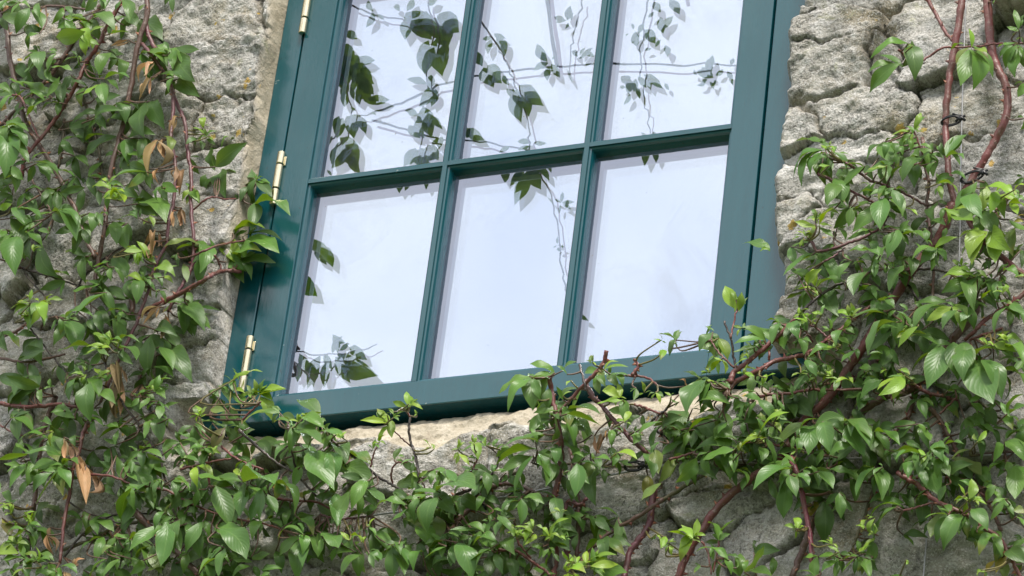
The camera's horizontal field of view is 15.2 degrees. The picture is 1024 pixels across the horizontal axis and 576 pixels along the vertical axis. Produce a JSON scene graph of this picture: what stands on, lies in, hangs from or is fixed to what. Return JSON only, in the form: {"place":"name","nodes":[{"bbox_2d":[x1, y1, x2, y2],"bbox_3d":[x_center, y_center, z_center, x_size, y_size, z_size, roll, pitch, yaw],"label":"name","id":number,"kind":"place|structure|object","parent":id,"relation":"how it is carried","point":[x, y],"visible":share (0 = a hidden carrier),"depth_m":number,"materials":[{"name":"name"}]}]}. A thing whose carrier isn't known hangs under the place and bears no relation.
{"place":"outdoors","nodes":[
{"label":"outdoors","id":0,"kind":"place"},
{"label":"ground","id":1,"kind":"structure","parent":0,"visible":0},
{"bbox_2d":[0,0,1023,575],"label":"stone wall","id":2,"kind":"structure","parent":1,"relation":"on","point":[832,98],"depth_m":4.74,"materials":[{"name":"stone"}]},
{"bbox_2d":[0,0,331,575],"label":"climbing vine","id":3,"kind":"object","parent":2,"relation":"attached to","point":[168,532],"visible":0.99,"depth_m":4.94,"materials":[{"name":"plant"}]},
{"bbox_2d":[201,0,811,439],"bbox_3d":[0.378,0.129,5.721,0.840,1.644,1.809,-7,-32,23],"label":"window","id":4,"kind":"structure","parent":2,"relation":"attached to","point":[487,200],"depth_m":4.94,"materials":[{"name":"clear glass"}]},
{"bbox_2d":[269,330,812,575],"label":"climbing vine","id":5,"kind":"object","parent":2,"relation":"attached to","point":[428,521],"visible":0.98,"depth_m":4.57,"materials":[{"name":"plant"}]},
{"bbox_2d":[623,460,647,471],"bbox_3d":[0.147,0.210,4.553,0.033,0.012,0.011,-7,-32,23],"label":"plant tie","id":6,"kind":"object","parent":5,"relation":"attached to","point":[641,464],"visible":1,"depth_m":4.55,"materials":[{"name":"black plastic"}]},
{"bbox_2d":[324,453,1015,522],"bbox_3d":[0.172,0.225,4.542,0.948,0.039,0.008,-7,-32,23],"label":"training wire","id":7,"kind":"object","parent":2,"relation":"attached to","point":[746,460],"visible":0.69,"depth_m":4.54,"materials":[{"name":"grey metal"}]},
{"bbox_2d":[654,0,1023,575],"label":"climbing vine","id":8,"kind":"object","parent":2,"relation":"attached to","point":[839,437],"visible":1,"depth_m":4.46,"materials":[{"name":"plant"}]},
{"bbox_2d":[940,113,965,126],"bbox_3d":[0.530,-0.202,4.619,0.033,0.013,0.011,-7,-32,23],"label":"plant tie","id":9,"kind":"object","parent":8,"relation":"attached to","point":[960,117],"visible":1,"depth_m":4.62,"materials":[{"name":"black plastic"}]},
{"bbox_2d":[960,167,987,183],"bbox_3d":[0.548,-0.134,4.561,0.036,0.017,0.013,-7,-32,23],"label":"plant tie","id":10,"kind":"object","parent":8,"relation":"attached to","point":[982,172],"visible":0.96,"depth_m":4.56,"materials":[{"name":"black plastic"}]},
{"bbox_2d":[923,490,930,575],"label":"training wire","id":11,"kind":"object","parent":2,"relation":"attached to","point":[926,542],"visible":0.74,"depth_m":4.35,"materials":[{"name":"grey metal"}]},
{"bbox_2d":[947,0,966,383],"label":"training wire","id":12,"kind":"object","parent":2,"relation":"attached to","point":[960,158],"visible":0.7,"depth_m":4.61,"materials":[{"name":"grey metal"}]}
]}

